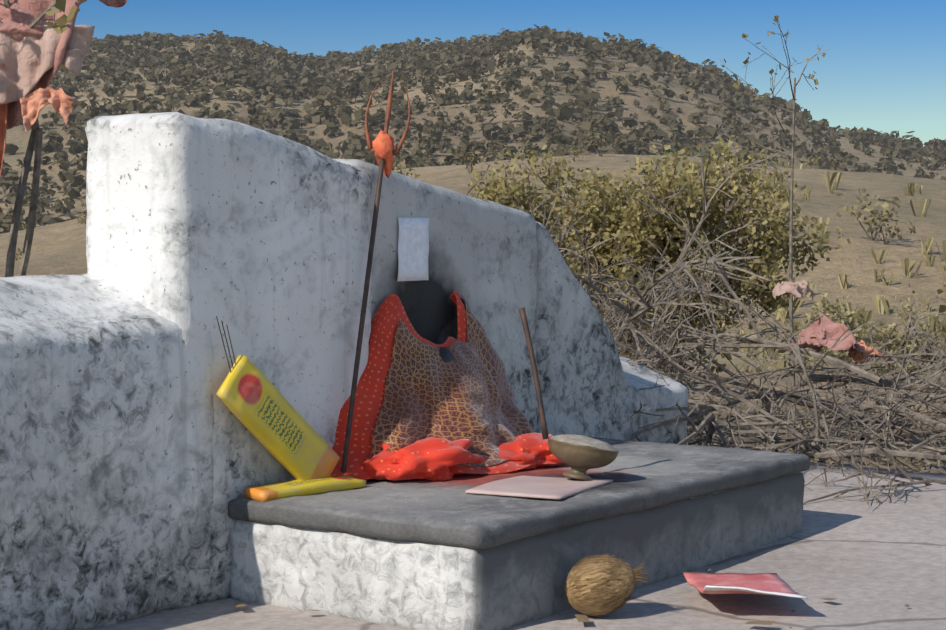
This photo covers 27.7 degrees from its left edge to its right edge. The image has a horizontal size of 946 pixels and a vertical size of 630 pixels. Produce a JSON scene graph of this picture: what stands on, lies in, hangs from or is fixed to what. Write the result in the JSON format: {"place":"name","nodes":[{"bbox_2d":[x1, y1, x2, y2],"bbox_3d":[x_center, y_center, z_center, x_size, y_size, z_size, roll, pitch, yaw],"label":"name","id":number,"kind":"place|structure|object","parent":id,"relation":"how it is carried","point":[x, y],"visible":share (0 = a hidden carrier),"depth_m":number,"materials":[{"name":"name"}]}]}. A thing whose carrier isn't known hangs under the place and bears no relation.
{"place":"outdoors","nodes":[
{"label":"outdoors","id":0,"kind":"place"},
{"bbox_2d":[85,112,371,606],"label":"wall","id":1,"kind":"structure","parent":0,"point":[254,240],"depth_m":4.80,"materials":[{"name":"white paint"}]},
{"bbox_2d":[334,159,537,432],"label":"niche wall","id":2,"kind":"structure","parent":0,"point":[482,256],"depth_m":5.68,"materials":[{"name":"white paint"}]},
{"bbox_2d":[397,218,428,280],"bbox_3d":[-0.170,-0.187,5.464,0.006,0.180,0.144,2,3,36],"label":"paper sheet","id":3,"kind":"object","parent":2,"relation":"attached to","point":[413,247],"depth_m":5.46,"materials":[{"name":"white paper"}]},
{"bbox_2d":[0,41,945,473],"bbox_3d":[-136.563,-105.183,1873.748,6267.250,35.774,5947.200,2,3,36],"label":"terrain","id":4,"kind":"structure","parent":0,"point":[58,247],"depth_m":59.19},
{"bbox_2d":[3,0,86,276],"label":"tree trunk","id":5,"kind":"object","parent":4,"relation":"on","point":[36,134],"visible":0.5,"depth_m":5.68,"materials":[{"name":"wood"}]},
{"bbox_2d":[0,64,6,175],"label":"cloth","id":6,"kind":"object","parent":5,"relation":"attached to","point":[3,118],"visible":0.71,"depth_m":5.58,"materials":[{"name":"fabric"}]},
{"bbox_2d":[0,0,52,39],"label":"cloth","id":7,"kind":"object","parent":5,"relation":"attached to","point":[15,18],"visible":0.44,"depth_m":5.58,"materials":[{"name":"pink fabric"}]},
{"bbox_2d":[7,0,80,128],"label":"cloth","id":8,"kind":"object","parent":5,"relation":"attached to","point":[36,8],"visible":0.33,"depth_m":5.59,"materials":[{"name":"fabric"}]},
{"bbox_2d":[0,20,94,103],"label":"cloth","id":9,"kind":"object","parent":5,"relation":"attached to","point":[28,61],"visible":0.81,"depth_m":5.57,"materials":[{"name":"fabric"}]},
{"bbox_2d":[20,87,75,131],"bbox_3d":[-1.231,-0.595,5.543,0.162,0.132,0.062,0,3,-4],"label":"cloth","id":10,"kind":"object","parent":5,"relation":"attached to","point":[59,100],"visible":1,"depth_m":5.55,"materials":[{"name":"fabric"}]},
{"bbox_2d":[99,0,127,7],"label":"cloth","id":11,"kind":"object","parent":5,"relation":"attached to","point":[117,3],"visible":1,"depth_m":5.71,"materials":[{"name":"fabric"}]},
{"bbox_2d":[0,24,945,233],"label":"hill scrub bushes","id":12,"kind":"object","parent":4,"relation":"on","point":[477,53],"visible":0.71,"depth_m":169.60,"materials":[{"name":"green plant"}]},
{"bbox_2d":[7,130,945,373],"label":"grass tufts","id":13,"kind":"object","parent":4,"relation":"on","point":[468,157],"depth_m":39.00,"materials":[{"name":"green plant"}]},
{"bbox_2d":[263,120,945,507],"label":"dead branches","id":14,"kind":"object","parent":4,"relation":"on","point":[883,438],"visible":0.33,"depth_m":7.57,"materials":[{"name":"brown wood"}]},
{"bbox_2d":[772,280,813,300],"bbox_3d":[1.324,-0.101,7.973,0.151,0.092,0.165,2,3,36],"label":"cloth scrap","id":15,"kind":"object","parent":14,"relation":"on","point":[800,289],"visible":1,"depth_m":7.94,"materials":[{"name":"pink fabric"}]},
{"bbox_2d":[788,312,858,356],"bbox_3d":[1.468,0.084,7.951,0.328,0.193,0.256,2,3,36],"label":"cloth scrap","id":16,"kind":"object","parent":14,"relation":"on","point":[815,336],"visible":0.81,"depth_m":7.89,"materials":[{"name":"fabric"}]},
{"bbox_2d":[848,340,887,363],"bbox_3d":[1.629,0.153,7.973,0.145,0.098,0.146,2,3,36],"label":"cloth scrap","id":17,"kind":"object","parent":14,"relation":"on","point":[864,353],"visible":0.9,"depth_m":7.95,"materials":[{"name":"fabric"}]},
{"bbox_2d":[458,136,850,371],"bbox_3d":[1.003,-0.178,13.402,2.753,2.166,2.705,2,3,36],"label":"bush","id":18,"kind":"object","parent":4,"relation":"on","point":[632,224],"visible":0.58,"depth_m":12.99,"materials":[{"name":"green plant"}]},
{"bbox_2d":[673,15,828,417],"bbox_3d":[1.393,-0.407,9.162,0.674,1.964,0.936,2,3,36],"label":"sapling tree","id":19,"kind":"object","parent":4,"relation":"on","point":[737,86],"visible":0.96,"depth_m":9.16,"materials":[{"name":"brown plant"}]},
{"bbox_2d":[784,291,945,374],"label":"dry grass","id":20,"kind":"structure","parent":4,"relation":"on","point":[884,334],"depth_m":20.94,"materials":[{"name":"green plant"}]},
{"bbox_2d":[74,0,945,146],"label":"sky","id":21,"kind":"structure","parent":0,"point":[883,69],"materials":[{"name":"blue"}]},
{"bbox_2d":[86,463,945,629],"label":"paved floor","id":22,"kind":"structure","parent":0,"point":[875,566],"depth_m":4.91,"materials":[{"name":"concrete"}]},
{"bbox_2d":[0,273,213,629],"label":"wall","id":23,"kind":"structure","parent":22,"relation":"on","point":[106,446],"depth_m":4.47,"materials":[{"name":"white paint"}]},
{"bbox_2d":[229,472,804,629],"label":"platform base","id":24,"kind":"object","parent":22,"relation":"on","point":[424,586],"visible":0.56,"depth_m":4.65,"materials":[{"name":"white paint"}]},
{"bbox_2d":[244,475,365,501],"bbox_3d":[-0.424,0.438,4.897,0.073,0.032,0.358,10,9,41],"label":"incense box","id":25,"kind":"object","parent":24,"relation":"on","point":[278,490],"visible":1,"depth_m":4.86,"materials":[{"name":"yellow cardboard"}]},
{"bbox_2d":[216,355,339,480],"bbox_3d":[-0.491,0.282,4.854,0.037,0.125,0.427,-2,-41,40],"label":"incense packet","id":26,"kind":"object","parent":25,"relation":"on","point":[284,433],"visible":0.96,"depth_m":4.83},
{"bbox_2d":[216,316,235,372],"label":"incense sticks","id":27,"kind":"object","parent":26,"relation":"on","point":[227,344],"visible":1,"depth_m":4.72,"materials":[{"name":"grey"}]},
{"bbox_2d":[341,68,410,472],"bbox_3d":[-0.296,-0.117,5.188,0.109,1.116,0.317,2,3,36],"label":"trident","id":28,"kind":"object","parent":24,"relation":"on","point":[365,295],"visible":0.98,"depth_m":5.18,"materials":[{"name":"metal"}]},
{"bbox_2d":[372,130,394,177],"bbox_3d":[-0.241,-0.440,5.245,0.059,0.132,0.065,2,3,36],"label":"cloth","id":29,"kind":"object","parent":28,"relation":"attached to","point":[383,145],"visible":1,"depth_m":5.23,"materials":[{"name":"orange fabric"}]},
{"bbox_2d":[331,290,559,479],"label":"trim","id":30,"kind":"structure","parent":24,"relation":"on","point":[389,315],"depth_m":5.23,"materials":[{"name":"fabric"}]},
{"bbox_2d":[363,295,535,467],"bbox_3d":[0.026,0.175,5.460,0.327,0.453,0.980,2,3,36],"label":"patterned cloth","id":31,"kind":"object","parent":30,"relation":"on","point":[466,392],"visible":0.9,"depth_m":5.32,"materials":[{"name":"fabric"}]},
{"bbox_2d":[437,343,453,361],"bbox_3d":[-0.116,0.255,5.484,0.179,0.345,0.236,2,3,36],"label":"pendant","id":32,"kind":"object","parent":24,"relation":"on","point":[446,354],"visible":0.06,"depth_m":5.40,"materials":[{"name":"grey metal"}]},
{"bbox_2d":[228,437,809,549],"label":"plinth slab","id":33,"kind":"structure","parent":24,"relation":"on","point":[641,475],"depth_m":4.80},
{"bbox_2d":[360,437,486,480],"bbox_3d":[-0.134,0.382,5.219,0.274,0.109,0.422,2,3,36],"label":"crumpled cloth","id":34,"kind":"object","parent":33,"relation":"on","point":[432,458],"visible":0.79,"depth_m":5.10,"materials":[{"name":"red fabric"}]},
{"bbox_2d":[497,433,565,469],"bbox_3d":[0.164,0.382,5.452,0.220,0.085,0.400,2,3,36],"label":"crumpled cloth","id":35,"kind":"object","parent":24,"relation":"on","point":[527,448],"visible":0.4,"depth_m":5.38,"materials":[{"name":"red fabric"}]},
{"bbox_2d":[465,475,612,499],"bbox_3d":[0.176,0.444,4.983,0.260,0.013,0.360,1,3,26],"label":"sheet","id":36,"kind":"object","parent":24,"relation":"on","point":[545,487],"visible":0.98,"depth_m":4.94,"materials":[{"name":"paper"}]},
{"bbox_2d":[519,307,619,479],"bbox_3d":[0.269,0.206,5.101,0.257,0.453,0.196,2,3,36],"label":"dhoop ladle","id":37,"kind":"object","parent":36,"relation":"on","point":[580,455],"visible":1,"depth_m":5.05,"materials":[{"name":"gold metal"}]},
{"bbox_2d":[234,568,908,627],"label":"floor litter","id":38,"kind":"object","parent":22,"relation":"on","point":[581,618],"visible":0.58,"depth_m":4.50,"materials":[{"name":"brown"}]},
{"bbox_2d":[564,554,648,616],"bbox_3d":[0.320,0.641,4.585,0.210,0.149,0.150,-18,6,10],"label":"coconut","id":39,"kind":"object","parent":22,"relation":"on","point":[595,586],"visible":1,"depth_m":4.54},
{"bbox_2d":[535,221,687,444],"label":"fin wall","id":40,"kind":"structure","parent":22,"relation":"on","point":[592,382],"depth_m":6.24,"materials":[{"name":"white paint"}]},
{"bbox_2d":[683,572,807,598],"bbox_3d":[0.664,0.654,4.716,0.240,0.051,0.380,0,3,-2],"label":"red packet","id":41,"kind":"object","parent":22,"relation":"on","point":[774,584],"visible":1,"depth_m":4.76,"materials":[{"name":"paper"}]}
]}

